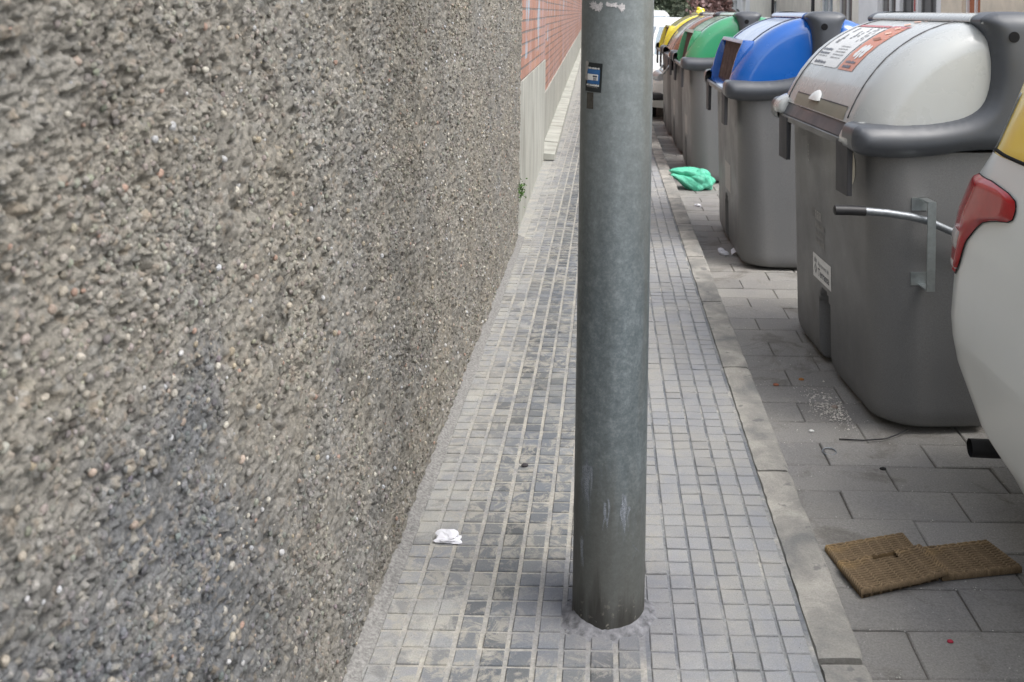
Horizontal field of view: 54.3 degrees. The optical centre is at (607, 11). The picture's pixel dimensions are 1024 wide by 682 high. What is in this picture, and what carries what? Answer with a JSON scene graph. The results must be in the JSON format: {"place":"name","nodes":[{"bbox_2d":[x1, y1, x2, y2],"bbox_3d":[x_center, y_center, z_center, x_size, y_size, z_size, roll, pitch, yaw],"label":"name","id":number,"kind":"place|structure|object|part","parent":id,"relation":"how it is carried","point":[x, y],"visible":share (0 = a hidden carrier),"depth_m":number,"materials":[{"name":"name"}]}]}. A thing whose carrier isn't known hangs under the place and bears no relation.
{"place":"outdoors","nodes":[
{"label":"outdoors","id":0,"kind":"place"},
{"bbox_2d":[362,63,823,681],"bbox_3d":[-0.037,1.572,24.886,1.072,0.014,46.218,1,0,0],"label":"sidewalk","id":1,"kind":"structure","parent":0,"point":[718,662],"depth_m":3.09,"materials":[{"name":"tile"}]},
{"bbox_2d":[0,0,522,681],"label":"pebbledash wall","id":2,"kind":"structure","parent":1,"relation":"on","point":[254,256],"depth_m":1.57,"materials":[{"name":"grey concrete"}]},
{"bbox_2d":[518,178,527,207],"bbox_3d":[-0.583,1.221,6.715,0.077,0.192,0.098,1,0,0],"label":"weed","id":3,"kind":"object","parent":2,"relation":"attached to","point":[522,192],"visible":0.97,"depth_m":6.72,"materials":[{"name":"green plant"}]},
{"bbox_2d":[342,235,523,681],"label":"sidewalk fillet","id":4,"kind":"object","parent":1,"relation":"on","point":[364,647],"visible":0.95,"depth_m":3.11,"materials":[{"name":"grey concrete"}]},
{"bbox_2d":[433,529,461,543],"bbox_3d":[-0.471,1.549,2.937,0.088,0.025,0.051,1,0,0],"label":"crumpled paper","id":5,"kind":"object","parent":1,"relation":"on","point":[452,536],"visible":1,"depth_m":2.93,"materials":[{"name":"white paper"}]},
{"bbox_2d":[518,0,581,230],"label":"brick wall","id":6,"kind":"structure","parent":1,"relation":"on","point":[551,37],"depth_m":9.79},
{"bbox_2d":[543,49,580,159],"bbox_3d":[-0.836,1.510,25.466,0.158,0.078,30.097,1,0,-1],"label":"stone ledge","id":7,"kind":"object","parent":1,"relation":"on","point":[552,139],"visible":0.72,"depth_m":13.81,"materials":[{"name":"grey stone"}]},
{"bbox_2d":[561,0,657,643],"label":"street pole","id":8,"kind":"object","parent":1,"relation":"on","point":[609,601],"visible":1,"depth_m":2.52,"materials":[{"name":"metal"}]},
{"bbox_2d":[732,0,749,11],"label":"house","id":9,"kind":"structure","parent":0,"point":[741,5],"depth_m":63.73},
{"bbox_2d":[750,0,801,16],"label":"house","id":10,"kind":"structure","parent":0,"point":[762,8],"depth_m":51.93,"materials":[{"name":"grey paint"}]},
{"bbox_2d":[774,1,776,12],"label":"window","id":11,"kind":"structure","parent":10,"relation":"in","point":[775,2],"depth_m":51.79,"materials":[{"name":"grey glass"}]},
{"bbox_2d":[801,0,858,22],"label":"house","id":12,"kind":"structure","parent":0,"point":[849,9],"depth_m":37.22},
{"bbox_2d":[822,0,832,11],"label":"window","id":13,"kind":"structure","parent":12,"relation":"in","point":[827,5],"depth_m":39.54,"materials":[{"name":"grey glass"}]},
{"bbox_2d":[840,0,851,20],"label":"window","id":14,"kind":"structure","parent":12,"relation":"in","point":[845,5],"depth_m":36.36,"materials":[{"name":"grey glass"}]},
{"bbox_2d":[652,108,1023,681],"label":"road","id":15,"kind":"structure","parent":0,"point":[996,605],"depth_m":3.59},
{"bbox_2d":[654,10,669,16],"bbox_3d":[1.257,0.829,32.185,2.142,1.782,4.434,1,0,0],"label":"parked car","id":16,"kind":"object","parent":15,"relation":"on","point":[660,13],"visible":0.06,"depth_m":32.14,"materials":[{"name":"white paint"}]},
{"bbox_2d":[652,17,681,115],"bbox_3d":[1.446,0.913,17.531,2.040,1.620,4.223,1,0,0],"label":"parked car","id":17,"kind":"object","parent":15,"relation":"on","point":[660,23],"visible":0.06,"depth_m":16.05,"materials":[{"name":"white paint"}]},
{"bbox_3d":[1.452,0.493,18.042,1.678,0.460,3.084,1,0,0],"label":"window","id":18,"kind":"part","parent":17,"relation":"part of","materials":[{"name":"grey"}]},
{"bbox_2d":[656,12,704,133],"bbox_3d":[1.382,0.847,14.300,1.327,1.706,1.537,1,0,0],"label":"waste container","id":19,"kind":"object","parent":15,"relation":"on","point":[668,31],"visible":0.19,"depth_m":13.74,"materials":[{"name":"plastic"}]},
{"bbox_2d":[696,7,704,12],"bbox_3d":[1.320,-0.033,14.104,0.135,0.084,0.102,1,0,0],"label":"plastic scrap","id":20,"kind":"object","parent":19,"relation":"on","point":[699,9],"visible":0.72,"depth_m":14.08,"materials":[{"name":"yellow plastic"}]},
{"bbox_2d":[659,12,721,151],"bbox_3d":[1.365,0.847,12.550,1.390,1.706,1.537,1,0,0],"label":"waste container","id":21,"kind":"object","parent":15,"relation":"on","point":[670,48],"visible":0.23,"depth_m":12.12,"materials":[{"name":"plastic"}]},
{"bbox_2d":[669,167,715,190],"bbox_3d":[0.821,1.612,9.627,0.440,0.203,0.269,1,0,16],"label":"plastic bag","id":22,"kind":"object","parent":15,"relation":"on","point":[694,178],"visible":1,"depth_m":9.53,"materials":[{"name":"green plastic"}]},
{"bbox_2d":[672,11,765,180],"bbox_3d":[1.396,0.848,10.620,1.327,1.706,1.537,1,0,0],"label":"waste container","id":23,"kind":"object","parent":15,"relation":"on","point":[693,56],"visible":0.35,"depth_m":9.93,"materials":[{"name":"plastic"}]},
{"bbox_2d":[718,248,728,254],"bbox_3d":[0.821,1.695,7.021,0.082,0.038,0.084,1,0,0],"label":"crumpled paper","id":24,"kind":"object","parent":15,"relation":"on","point":[721,251],"visible":1,"depth_m":7.00,"materials":[{"name":"white paper"}]},
{"bbox_2d":[703,11,859,267],"bbox_3d":[1.432,0.848,7.270,1.327,1.706,1.537,1,0,0],"label":"waste container","id":25,"kind":"object","parent":15,"relation":"on","point":[752,73],"visible":0.56,"depth_m":6.57,"materials":[{"name":"plastic"}]},
{"bbox_2d":[793,381,856,437],"bbox_3d":[0.929,1.711,4.320,0.205,0.006,0.644,1,0,0],"label":"grit","id":26,"kind":"object","parent":15,"relation":"on","point":[834,410],"visible":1,"depth_m":4.29,"materials":[{"name":"grey gravel"}]},
{"bbox_2d":[822,447,836,454],"bbox_3d":[0.863,1.710,3.860,0.057,0.013,0.053,1,0,0],"label":"ring pull","id":27,"kind":"object","parent":15,"relation":"on","point":[829,448],"visible":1,"depth_m":3.87,"materials":[{"name":"metal"}]},
{"bbox_2d":[713,215,1023,680],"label":"road crumbs","id":28,"kind":"object","parent":15,"relation":"on","point":[882,519],"visible":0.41,"depth_m":3.37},
{"bbox_2d":[839,429,907,440],"bbox_3d":[1.081,1.708,3.990,0.306,0.016,0.051,1,0,-14],"label":"black strap","id":29,"kind":"object","parent":15,"relation":"on","point":[873,439],"visible":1,"depth_m":3.97,"materials":[{"name":"plastic"}]},
{"bbox_2d":[825,532,947,597],"bbox_3d":[0.851,1.691,3.062,0.322,0.042,0.264,1,0,-18],"label":"woven mat","id":30,"kind":"object","parent":15,"relation":"on","point":[871,566],"visible":1,"depth_m":3.03,"materials":[{"name":"brown wicker"}]},
{"bbox_2d":[771,11,1023,426],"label":"waste container","id":31,"kind":"object","parent":15,"relation":"on","point":[898,119],"visible":0.84,"depth_m":4.06,"materials":[{"name":"plastic"}]},
{"bbox_2d":[924,539,1021,580],"bbox_3d":[1.121,1.703,3.087,0.268,0.025,0.159,1,0,-13],"label":"woven mat","id":32,"kind":"object","parent":15,"relation":"on","point":[973,559],"visible":0.93,"depth_m":3.07,"materials":[{"name":"brown wicker"}]},
{"bbox_2d":[950,83,1023,493],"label":"parked car","id":33,"kind":"object","parent":15,"relation":"on","point":[987,268],"visible":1,"depth_m":3.09,"materials":[{"name":"white paint"}]},
{"bbox_2d":[858,0,940,23],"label":"house","id":34,"kind":"structure","parent":0,"point":[867,8],"depth_m":30.40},
{"bbox_2d":[881,0,895,11],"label":"door","id":35,"kind":"structure","parent":34,"relation":"in","point":[886,5],"depth_m":30.96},
{"bbox_2d":[941,0,1023,12],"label":"house","id":36,"kind":"structure","parent":0,"point":[962,6],"depth_m":22.88,"materials":[{"name":"ceramic"}]},
{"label":"ground","id":37,"kind":"structure","parent":0,"visible":0},
{"bbox_2d":[654,0,695,16],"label":"tree","id":38,"kind":"object","parent":37,"relation":"on","point":[671,8],"visible":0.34,"depth_m":45.24,"materials":[{"name":"green plant"}]},
{"bbox_2d":[652,126,872,681],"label":"kerb","id":39,"kind":"structure","parent":37,"relation":"on","point":[837,650],"depth_m":3.25,"materials":[{"name":"concrete"}]},
{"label":"street","id":40,"kind":"structure","parent":0,"visible":0},
{"bbox_2d":[685,0,735,14],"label":"tree","id":41,"kind":"object","parent":40,"relation":"on","point":[716,5],"visible":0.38,"depth_m":42.26,"materials":[{"name":"green plant"}]},
{"bbox_2d":[771,0,773,13],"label":"lamp post","id":42,"kind":"object","parent":40,"relation":"on","point":[772,6],"visible":0.32,"depth_m":47.44,"materials":[{"name":"black metal"}]},
{"bbox_2d":[811,0,814,11],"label":"lamp post","id":43,"kind":"object","parent":40,"relation":"on","point":[812,5],"visible":0.32,"depth_m":38.15,"materials":[{"name":"black metal"}]},
{"bbox_2d":[913,0,916,12],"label":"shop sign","id":44,"kind":"object","parent":40,"relation":"on","point":[914,6],"visible":0.27,"depth_m":26.40,"materials":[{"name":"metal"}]}
]}

